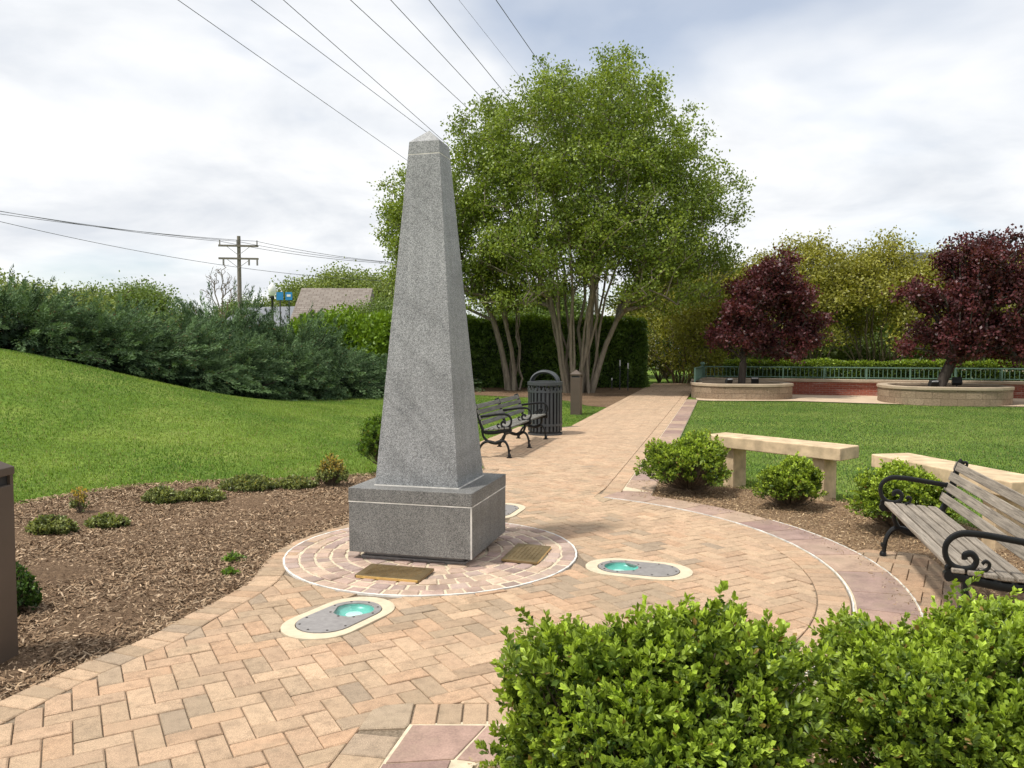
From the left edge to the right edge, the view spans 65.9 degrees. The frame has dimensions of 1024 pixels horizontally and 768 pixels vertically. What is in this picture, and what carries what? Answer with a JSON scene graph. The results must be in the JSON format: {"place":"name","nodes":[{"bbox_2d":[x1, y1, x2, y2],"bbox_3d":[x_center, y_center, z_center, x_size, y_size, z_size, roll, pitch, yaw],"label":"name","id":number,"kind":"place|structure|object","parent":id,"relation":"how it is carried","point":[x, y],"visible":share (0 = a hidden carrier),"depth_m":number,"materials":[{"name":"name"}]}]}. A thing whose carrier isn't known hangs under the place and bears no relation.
{"place":"outdoors","nodes":[
{"label":"outdoors","id":0,"kind":"place"},
{"bbox_2d":[227,306,294,333],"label":"grey building","id":1,"kind":"structure","parent":0,"point":[283,311],"depth_m":66.46,"materials":[{"name":"white paint"}]},
{"bbox_2d":[290,288,374,321],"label":"shingled building","id":2,"kind":"structure","parent":0,"point":[318,298],"depth_m":52.68,"materials":[{"name":"grey"}]},
{"bbox_2d":[0,383,851,767],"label":"plaza paving","id":3,"kind":"structure","parent":0,"point":[426,657],"depth_m":4.35,"materials":[{"name":"beige brick"}]},
{"bbox_2d":[280,597,394,640],"bbox_3d":[-1.030,1.406,4.731,0.460,0.047,0.777,1,3,29],"label":"ground light","id":4,"kind":"object","parent":3,"relation":"in","point":[341,618],"visible":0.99,"depth_m":4.67,"materials":[{"name":"beige concrete"}]},
{"bbox_2d":[476,393,547,457],"bbox_3d":[0.021,0.619,12.715,0.620,0.804,2.506,1,3,15],"label":"park bench","id":5,"kind":"object","parent":3,"relation":"on","point":[504,426],"visible":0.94,"depth_m":12.54,"materials":[{"name":"grey wood"}]},
{"bbox_2d":[505,503,525,519],"bbox_3d":[-0.140,1.262,7.788,0.460,0.047,0.777,1,3,17],"label":"ground light","id":6,"kind":"object","parent":3,"relation":"in","point":[512,510],"visible":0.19,"depth_m":7.81,"materials":[{"name":"beige concrete"}]},
{"bbox_2d":[527,370,562,435],"bbox_3d":[0.612,0.333,14.646,0.656,1.195,0.656,1,3,15],"label":"litter bin","id":7,"kind":"object","parent":3,"relation":"on","point":[551,396],"visible":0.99,"depth_m":14.40,"materials":[{"name":"grey metal"}]},
{"bbox_2d":[585,558,692,581],"bbox_3d":[0.920,1.358,5.750,0.777,0.047,0.460,1,3,20],"label":"ground light","id":8,"kind":"object","parent":3,"relation":"in","point":[633,569],"visible":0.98,"depth_m":5.72,"materials":[{"name":"beige concrete"}]},
{"bbox_2d":[0,348,1023,691],"bbox_3d":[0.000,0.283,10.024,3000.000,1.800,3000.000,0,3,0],"label":"ground","id":9,"kind":"structure","parent":0,"point":[94,384],"depth_m":12.77,"materials":[{"name":"green plant"}]},
{"bbox_2d":[0,275,25,348],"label":"juniper","id":10,"kind":"object","parent":9,"relation":"on","point":[3,326],"visible":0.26,"depth_m":17.17,"materials":[{"name":"green plant"}]},
{"bbox_2d":[0,268,57,296],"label":"broadleaf tree","id":11,"kind":"object","parent":9,"relation":"on","point":[4,279],"visible":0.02,"depth_m":30.65,"materials":[{"name":"green plant"}]},
{"bbox_2d":[0,264,67,318],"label":"juniper","id":12,"kind":"object","parent":9,"relation":"on","point":[31,286],"depth_m":19.51,"materials":[{"name":"green plant"}]},
{"bbox_2d":[6,272,123,320],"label":"broadleaf tree","id":13,"kind":"object","parent":9,"relation":"on","point":[56,289],"visible":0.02,"depth_m":30.50,"materials":[{"name":"green plant"}]},
{"bbox_2d":[0,275,136,364],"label":"juniper","id":14,"kind":"object","parent":9,"relation":"on","point":[33,302],"visible":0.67,"depth_m":17.38,"materials":[{"name":"green plant"}]},
{"bbox_2d":[24,287,172,368],"bbox_3d":[-11.408,-1.080,20.766,5.833,2.842,5.525,3,4,44],"label":"juniper","id":15,"kind":"object","parent":9,"relation":"on","point":[118,301],"visible":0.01,"depth_m":20.34,"materials":[{"name":"green plant"}]},
{"bbox_2d":[7,293,208,379],"bbox_3d":[-10.003,-1.097,18.821,4.980,2.208,5.281,2,3,33],"label":"juniper","id":16,"kind":"object","parent":9,"relation":"on","point":[134,328],"visible":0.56,"depth_m":18.18,"materials":[{"name":"green plant"}]},
{"bbox_2d":[66,270,199,319],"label":"broadleaf tree","id":17,"kind":"object","parent":9,"relation":"on","point":[131,292],"visible":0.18,"depth_m":60.63,"materials":[{"name":"green plant"}]},
{"bbox_2d":[139,306,187,328],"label":"broadleaf tree","id":18,"kind":"object","parent":9,"relation":"on","point":[169,317],"depth_m":32.50,"materials":[{"name":"green plant"}]},
{"bbox_2d":[105,311,270,394],"bbox_3d":[-8.783,-0.783,20.461,5.250,2.273,4.972,1,3,15],"label":"juniper","id":19,"kind":"object","parent":9,"relation":"on","point":[201,338],"visible":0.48,"depth_m":20.00,"materials":[{"name":"green plant"}]},
{"bbox_2d":[107,299,274,394],"bbox_3d":[-9.651,-0.937,23.099,5.616,3.120,5.322,1,3,25],"label":"juniper","id":20,"kind":"object","parent":9,"relation":"on","point":[191,318],"visible":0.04,"depth_m":22.59,"materials":[{"name":"green plant"}]},
{"bbox_2d":[201,266,239,323],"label":"bare tree","id":21,"kind":"object","parent":9,"relation":"on","point":[225,285],"visible":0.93,"depth_m":56.72,"materials":[{"name":"grey plant"}]},
{"bbox_2d":[158,281,291,367],"bbox_3d":[-9.204,-1.381,25.536,5.563,4.285,5.532,0,3,6],"label":"juniper","id":22,"kind":"object","parent":9,"relation":"on","point":[238,312],"visible":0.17,"depth_m":25.25,"materials":[{"name":"green plant"}]},
{"bbox_2d":[166,318,307,401],"bbox_3d":[-8.344,-0.614,21.994,5.055,2.455,4.790,0,3,-4],"label":"juniper","id":23,"kind":"object","parent":9,"relation":"on","point":[252,350],"visible":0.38,"depth_m":21.96,"materials":[{"name":"green plant"}]},
{"bbox_2d":[218,236,258,315],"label":"utility pole","id":24,"kind":"object","parent":9,"relation":"on","point":[238,245],"visible":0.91,"depth_m":59.51,"materials":[{"name":"brown wood"}]},
{"bbox_2d":[2,214,246,240],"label":"overhead wire","id":25,"kind":"object","parent":24,"relation":"attached to","point":[120,229],"visible":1,"depth_m":52.54,"materials":[{"name":"grey metal"}]},
{"bbox_2d":[208,292,274,320],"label":"broadleaf tree","id":26,"kind":"object","parent":9,"relation":"on","point":[230,304],"visible":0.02,"depth_m":77.84,"materials":[{"name":"green plant"}]},
{"bbox_2d":[0,468,487,700],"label":"mulch bed","id":27,"kind":"object","parent":9,"relation":"on","point":[55,570],"visible":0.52,"depth_m":5.93,"materials":[{"name":"brown wood"}]},
{"bbox_2d":[0,461,17,663],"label":"bollard light","id":28,"kind":"object","parent":27,"relation":"on","point":[8,625],"visible":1,"depth_m":4.06,"materials":[{"name":"brown paint"}]},
{"bbox_2d":[16,561,42,615],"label":"shrub","id":29,"kind":"object","parent":27,"relation":"on","point":[29,593],"visible":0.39,"depth_m":4.82,"materials":[{"name":"green plant"}]},
{"bbox_2d":[24,514,79,535],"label":"shrub","id":30,"kind":"object","parent":27,"relation":"on","point":[48,524],"visible":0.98,"depth_m":6.75,"materials":[{"name":"green plant"}]},
{"bbox_2d":[69,486,89,512],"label":"shrub","id":31,"kind":"object","parent":27,"relation":"on","point":[81,496],"visible":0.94,"depth_m":7.50,"materials":[{"name":"yellow plant"}]},
{"bbox_2d":[83,511,131,529],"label":"shrub","id":32,"kind":"object","parent":27,"relation":"on","point":[106,520],"visible":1,"depth_m":7.01,"materials":[{"name":"green plant"}]},
{"bbox_2d":[140,484,181,504],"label":"shrub","id":33,"kind":"object","parent":27,"relation":"on","point":[159,494],"visible":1,"depth_m":8.04,"materials":[{"name":"green plant"}]},
{"bbox_2d":[178,485,226,502],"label":"shrub","id":34,"kind":"object","parent":27,"relation":"on","point":[197,494],"visible":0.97,"depth_m":8.19,"materials":[{"name":"green plant"}]},
{"bbox_2d":[220,565,240,575],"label":"shrub","id":35,"kind":"object","parent":27,"relation":"on","point":[227,570],"visible":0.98,"depth_m":5.66,"materials":[{"name":"green plant"}]},
{"bbox_2d":[221,550,246,561],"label":"shrub","id":36,"kind":"object","parent":27,"relation":"on","point":[232,557],"visible":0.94,"depth_m":6.00,"materials":[{"name":"green plant"}]},
{"bbox_2d":[217,472,278,492],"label":"shrub","id":37,"kind":"object","parent":27,"relation":"on","point":[246,482],"visible":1,"depth_m":8.79,"materials":[{"name":"green plant"}]},
{"bbox_2d":[274,474,319,489],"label":"shrub","id":38,"kind":"object","parent":27,"relation":"on","point":[295,481],"visible":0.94,"depth_m":8.98,"materials":[{"name":"green plant"}]},
{"bbox_2d":[314,452,348,485],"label":"shrub","id":39,"kind":"object","parent":27,"relation":"on","point":[335,473],"visible":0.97,"depth_m":9.16,"materials":[{"name":"yellow plant"}]},
{"bbox_2d":[355,411,381,463],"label":"round bush","id":40,"kind":"object","parent":27,"relation":"on","point":[370,432],"visible":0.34,"depth_m":10.08,"materials":[{"name":"green plant"}]},
{"bbox_2d":[268,283,275,319],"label":"street lamp","id":41,"kind":"object","parent":9,"relation":"on","point":[272,289],"visible":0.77,"depth_m":44.70,"materials":[{"name":"white glass"}]},
{"bbox_2d":[235,324,348,401],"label":"juniper","id":42,"kind":"object","parent":9,"relation":"on","point":[297,353],"visible":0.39,"depth_m":23.61,"materials":[{"name":"green plant"}]},
{"bbox_2d":[252,265,338,306],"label":"broadleaf tree","id":43,"kind":"object","parent":9,"relation":"on","point":[295,290],"visible":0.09,"depth_m":77.34,"materials":[{"name":"green plant"}]},
{"bbox_2d":[246,304,361,389],"bbox_3d":[-7.561,-1.139,27.494,5.414,3.623,5.740,-1,3,-13],"label":"juniper","id":44,"kind":"object","parent":9,"relation":"on","point":[306,333],"visible":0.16,"depth_m":26.90,"materials":[{"name":"green plant"}]},
{"bbox_2d":[286,340,387,400],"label":"juniper","id":45,"kind":"object","parent":9,"relation":"on","point":[353,366],"visible":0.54,"depth_m":25.15,"materials":[{"name":"green plant"}]},
{"bbox_2d":[287,304,388,363],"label":"bright shrub","id":46,"kind":"object","parent":9,"relation":"on","point":[352,321],"visible":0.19,"depth_m":29.84,"materials":[{"name":"green plant"}]},
{"bbox_2d":[287,256,390,304],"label":"broadleaf tree","id":47,"kind":"object","parent":9,"relation":"on","point":[338,280],"visible":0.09,"depth_m":78.58,"materials":[{"name":"green plant"}]},
{"bbox_2d":[335,351,387,396],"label":"juniper","id":48,"kind":"object","parent":9,"relation":"on","point":[384,368],"visible":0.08,"depth_m":26.29,"materials":[{"name":"green plant"}]},
{"bbox_2d":[331,263,394,305],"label":"broadleaf tree","id":49,"kind":"object","parent":9,"relation":"on","point":[378,287],"visible":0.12,"depth_m":76.73,"materials":[{"name":"green plant"}]},
{"bbox_2d":[335,292,393,315],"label":"broadleaf tree","id":50,"kind":"object","parent":9,"relation":"on","point":[373,308],"visible":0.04,"depth_m":48.65,"materials":[{"name":"green plant"}]},
{"bbox_2d":[351,309,391,363],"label":"bright shrub","id":51,"kind":"object","parent":9,"relation":"on","point":[379,322],"visible":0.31,"depth_m":29.23,"materials":[{"name":"green plant"}]},
{"bbox_2d":[285,523,574,594],"bbox_3d":[-0.628,1.332,6.271,2.276,0.043,2.270,0,3,0],"label":"cobble circle","id":52,"kind":"object","parent":9,"relation":"on","point":[339,553],"visible":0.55,"depth_m":5.80,"materials":[{"name":"beige stone"}]},
{"bbox_2d":[355,563,433,582],"bbox_3d":[-0.831,1.335,5.591,0.490,0.024,0.280,1,4,15],"label":"bronze plaque","id":53,"kind":"object","parent":52,"relation":"on","point":[395,573],"visible":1,"depth_m":5.55,"materials":[{"name":"gold metal"}]},
{"bbox_2d":[348,131,505,564],"bbox_3d":[-0.648,-0.329,6.271,0.985,3.320,0.935,1,3,15],"label":"obelisk","id":54,"kind":"object","parent":52,"relation":"on","point":[431,491],"visible":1,"depth_m":6.04,"materials":[{"name":"grey stone"}]},
{"bbox_2d":[283,523,576,597],"bbox_3d":[-0.630,1.339,6.270,2.290,0.038,2.291,0,3,0],"label":"mortar line","id":55,"kind":"object","parent":52,"relation":"on","point":[400,596],"visible":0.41,"depth_m":5.34,"materials":[{"name":"grey concrete"}]},
{"bbox_2d":[501,543,550,564],"bbox_3d":[0.117,1.311,6.117,0.280,0.024,0.490,2,3,15],"label":"bronze plaque","id":56,"kind":"object","parent":52,"relation":"on","point":[526,553],"visible":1,"depth_m":6.07,"materials":[{"name":"gold metal"}]},
{"bbox_2d":[367,160,527,390],"bbox_3d":[-2.245,-4.163,29.812,6.288,8.928,6.218,0,3,0],"label":"crape myrtle","id":57,"kind":"object","parent":9,"relation":"on","point":[478,278],"visible":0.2,"depth_m":28.83,"materials":[{"name":"green plant"}]},
{"bbox_2d":[347,312,649,387],"bbox_3d":[-1.239,-1.350,32.592,13.840,3.243,2.421,0,3,1],"label":"clipped hedge","id":58,"kind":"object","parent":9,"relation":"on","point":[628,343],"visible":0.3,"depth_m":31.68,"materials":[{"name":"green plant"}]},
{"bbox_2d":[475,275,601,318],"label":"broadleaf tree","id":59,"kind":"object","parent":9,"relation":"on","point":[578,302],"visible":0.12,"depth_m":59.77,"materials":[{"name":"green plant"}]},
{"bbox_2d":[474,386,642,406],"bbox_3d":[0.957,0.355,27.265,8.697,0.019,11.563,0,3,0],"label":"mulch bed","id":60,"kind":"object","parent":9,"relation":"on","point":[603,397],"visible":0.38,"depth_m":27.23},
{"bbox_2d":[570,370,582,414],"bbox_3d":[1.569,0.200,19.274,0.258,1.098,0.258,1,3,15],"label":"bollard light","id":61,"kind":"object","parent":9,"relation":"on","point":[576,392],"visible":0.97,"depth_m":19.16,"materials":[{"name":"brown paint"}]},
{"bbox_2d":[440,40,756,392],"bbox_3d":[2.928,-5.678,28.170,11.416,12.108,9.094,0,3,0],"label":"crape myrtle","id":62,"kind":"object","parent":9,"relation":"on","point":[607,235],"visible":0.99,"depth_m":26.01,"materials":[{"name":"green plant"}]},
{"bbox_2d":[594,274,613,312],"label":"utility pole","id":63,"kind":"object","parent":9,"relation":"on","point":[597,295],"visible":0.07,"depth_m":60.67,"materials":[{"name":"brown wood"}]},
{"bbox_2d":[251,0,452,151],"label":"overhead wire","id":64,"kind":"object","parent":63,"relation":"attached to","point":[336,64],"visible":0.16,"depth_m":34.62,"materials":[{"name":"grey metal"}]},
{"bbox_2d":[178,0,572,253],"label":"overhead wire","id":65,"kind":"object","parent":63,"relation":"attached to","point":[285,75],"visible":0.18,"depth_m":35.43,"materials":[{"name":"grey metal"}]},
{"bbox_2d":[283,0,524,200],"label":"overhead wire","id":66,"kind":"object","parent":63,"relation":"attached to","point":[362,69],"visible":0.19,"depth_m":34.51,"materials":[{"name":"grey metal"}]},
{"bbox_2d":[351,0,482,121],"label":"overhead wire","id":67,"kind":"object","parent":63,"relation":"attached to","point":[410,55],"visible":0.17,"depth_m":33.95,"materials":[{"name":"grey metal"}]},
{"bbox_2d":[380,400,921,767],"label":"border mortar","id":68,"kind":"object","parent":9,"relation":"on","point":[455,763],"visible":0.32,"depth_m":3.38,"materials":[{"name":"grey concrete"}]},
{"bbox_2d":[381,399,920,767],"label":"flagstone border","id":69,"kind":"object","parent":68,"relation":"on","point":[431,746],"visible":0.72,"depth_m":5.30,"materials":[{"name":"stone"}]},
{"bbox_2d":[647,335,683,382],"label":"flowering shrub","id":70,"kind":"object","parent":9,"relation":"on","point":[659,379],"visible":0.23,"depth_m":35.80,"materials":[{"name":"green plant"}]},
{"bbox_2d":[601,273,742,383],"bbox_3d":[7.391,-2.400,35.251,8.315,5.585,7.488,0,3,0],"label":"crape myrtle","id":71,"kind":"object","parent":9,"relation":"on","point":[713,359],"visible":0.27,"depth_m":33.93,"materials":[{"name":"green plant"}]},
{"bbox_2d":[656,247,793,377],"bbox_3d":[9.452,-2.791,33.499,6.262,5.833,5.610,1,3,24],"label":"crape myrtle","id":72,"kind":"object","parent":9,"relation":"on","point":[715,309],"visible":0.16,"depth_m":32.74,"materials":[{"name":"green plant"}]},
{"bbox_2d":[604,497,854,684],"bbox_3d":[1.764,1.341,6.227,1.148,0.038,4.676,0,3,-5],"label":"mortar line","id":73,"kind":"object","parent":9,"relation":"on","point":[842,580],"visible":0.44,"depth_m":6.55,"materials":[{"name":"beige concrete"}]},
{"bbox_2d":[468,480,1023,767],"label":"mulch bed","id":74,"kind":"object","parent":9,"relation":"on","point":[845,529],"visible":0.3,"depth_m":7.38,"materials":[{"name":"brown wood"}]},
{"bbox_2d":[474,580,842,767],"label":"round bush","id":75,"kind":"object","parent":74,"relation":"on","point":[666,687],"visible":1,"depth_m":2.20,"materials":[{"name":"green plant"}]},
{"bbox_2d":[633,429,733,490],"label":"round bush","id":76,"kind":"object","parent":74,"relation":"on","point":[693,460],"visible":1,"depth_m":8.66,"materials":[{"name":"green plant"}]},
{"bbox_2d":[752,451,827,505],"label":"round bush","id":77,"kind":"object","parent":74,"relation":"on","point":[788,480],"visible":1,"depth_m":7.88,"materials":[{"name":"green plant"}]},
{"bbox_2d":[773,520,925,627],"bbox_3d":[2.460,1.369,5.642,0.487,0.036,3.447,0,3,7],"label":"mortar line","id":78,"kind":"object","parent":74,"relation":"on","point":[871,561],"visible":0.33,"depth_m":5.90,"materials":[{"name":"grey concrete"}]},
{"bbox_2d":[843,458,959,527],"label":"round bush","id":79,"kind":"object","parent":74,"relation":"on","point":[869,480],"visible":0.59,"depth_m":6.81,"materials":[{"name":"green plant"}]},
{"bbox_2d":[799,571,1023,767],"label":"round bush","id":80,"kind":"object","parent":74,"relation":"on","point":[944,688],"visible":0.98,"depth_m":2.34,"materials":[{"name":"green plant"}]},
{"bbox_2d":[871,453,1023,550],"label":"concrete bench","id":81,"kind":"object","parent":74,"relation":"on","point":[944,469],"visible":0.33,"depth_m":6.66,"materials":[{"name":"beige concrete"}]},
{"bbox_2d":[708,432,858,500],"bbox_3d":[2.989,0.929,8.900,0.400,0.609,1.684,-2,3,-39],"label":"concrete bench","id":82,"kind":"object","parent":9,"relation":"on","point":[825,456],"visible":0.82,"depth_m":8.61,"materials":[{"name":"beige concrete"}]},
{"bbox_2d":[747,338,825,369],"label":"understory shrub","id":83,"kind":"object","parent":9,"relation":"on","point":[765,357],"visible":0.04,"depth_m":36.34,"materials":[{"name":"green plant"}]},
{"bbox_2d":[562,400,1023,527],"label":"grass","id":84,"kind":"structure","parent":9,"relation":"on","point":[872,426],"depth_m":16.10,"materials":[{"name":"green plant"}]},
{"bbox_2d":[739,225,892,369],"bbox_3d":[12.333,-3.198,33.135,7.148,6.680,5.796,0,3,0],"label":"crape myrtle","id":85,"kind":"object","parent":9,"relation":"on","point":[814,259],"visible":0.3,"depth_m":32.05,"materials":[{"name":"green plant"}]},
{"bbox_2d":[807,330,908,370],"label":"understory shrub","id":86,"kind":"object","parent":9,"relation":"on","point":[838,354],"visible":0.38,"depth_m":35.81,"materials":[{"name":"green plant"}]},
{"bbox_2d":[696,394,1023,405],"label":"walkway","id":87,"kind":"structure","parent":9,"relation":"on","point":[858,399],"depth_m":24.52,"materials":[{"name":"concrete"}]},
{"bbox_2d":[691,379,702,396],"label":"wall","id":88,"kind":"structure","parent":87,"relation":"on","point":[700,380],"depth_m":26.36,"materials":[{"name":"stone"}]},
{"bbox_2d":[694,362,704,381],"bbox_3d":[6.445,-0.434,27.224,0.195,0.620,2.826,1,3,19],"label":"railing","id":89,"kind":"object","parent":88,"relation":"on","point":[699,373],"visible":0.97,"depth_m":27.16,"materials":[{"name":"teal metal"}]},
{"bbox_2d":[690,381,793,399],"bbox_3d":[7.450,0.196,25.737,3.180,0.500,2.660,0,3,8],"label":"stone planter","id":90,"kind":"object","parent":87,"relation":"on","point":[764,390],"visible":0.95,"depth_m":24.53,"materials":[{"name":"stone"}]},
{"bbox_2d":[700,243,839,383],"bbox_3d":[8.261,-2.166,25.280,4.303,4.642,3.275,0,3,0],"label":"purple plum tree","id":91,"kind":"object","parent":90,"relation":"on","point":[773,285],"visible":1,"depth_m":24.95,"materials":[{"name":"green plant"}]},
{"bbox_2d":[876,382,1014,406],"bbox_3d":[12.750,0.291,23.389,3.500,0.530,3.060,1,3,14],"label":"stone planter","id":92,"kind":"object","parent":87,"relation":"on","point":[950,394],"visible":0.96,"depth_m":22.08,"materials":[{"name":"stone"}]},
{"bbox_2d":[881,223,1023,386],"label":"purple plum tree","id":93,"kind":"object","parent":92,"relation":"on","point":[968,324],"visible":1,"depth_m":22.28,"materials":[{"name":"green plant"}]},
{"bbox_2d":[701,377,1023,397],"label":"brick wall","id":94,"kind":"structure","parent":9,"relation":"on","point":[864,387],"depth_m":26.72,"materials":[{"name":"brick"}]},
{"bbox_2d":[704,366,1023,380],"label":"railing","id":95,"kind":"object","parent":94,"relation":"on","point":[901,368],"visible":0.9,"depth_m":26.70,"materials":[{"name":"green metal"}]},
{"bbox_2d":[804,268,933,336],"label":"broadleaf tree","id":96,"kind":"object","parent":9,"relation":"on","point":[873,322],"visible":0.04,"depth_m":48.97,"materials":[{"name":"green plant"}]},
{"bbox_2d":[723,357,1023,380],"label":"hedge","id":97,"kind":"object","parent":9,"relation":"on","point":[907,362],"visible":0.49,"depth_m":27.23,"materials":[{"name":"green plant"}]},
{"bbox_2d":[809,225,946,370],"bbox_3d":[14.769,-3.169,32.380,5.916,6.674,5.873,3,4,44],"label":"crape myrtle","id":98,"kind":"object","parent":9,"relation":"on","point":[875,259],"visible":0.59,"depth_m":31.46,"materials":[{"name":"green plant"}]},
{"bbox_2d":[856,549,976,619],"bbox_3d":[2.644,1.400,4.947,0.622,0.037,2.743,1,3,17],"label":"bench pad","id":99,"kind":"object","parent":9,"relation":"on","point":[901,564],"visible":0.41,"depth_m":5.61,"materials":[{"name":"concrete"}]},
{"bbox_2d":[878,459,1023,612],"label":"park bench","id":100,"kind":"object","parent":99,"relation":"on","point":[959,552],"visible":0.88,"depth_m":4.94,"materials":[{"name":"wood"}]},
{"bbox_2d":[891,336,996,370],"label":"understory shrub","id":101,"kind":"object","parent":9,"relation":"on","point":[917,356],"visible":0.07,"depth_m":34.74,"materials":[{"name":"green plant"}]},
{"bbox_2d":[868,242,1019,370],"bbox_3d":[17.484,-2.713,31.208,6.366,5.880,5.640,1,3,22],"label":"crape myrtle","id":102,"kind":"object","parent":9,"relation":"on","point":[927,270],"visible":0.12,"depth_m":30.80,"materials":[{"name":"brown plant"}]},
{"bbox_2d":[0,0,1023,319],"label":"sky","id":103,"kind":"structure","parent":0,"point":[858,118],"materials":[{"name":"white"}]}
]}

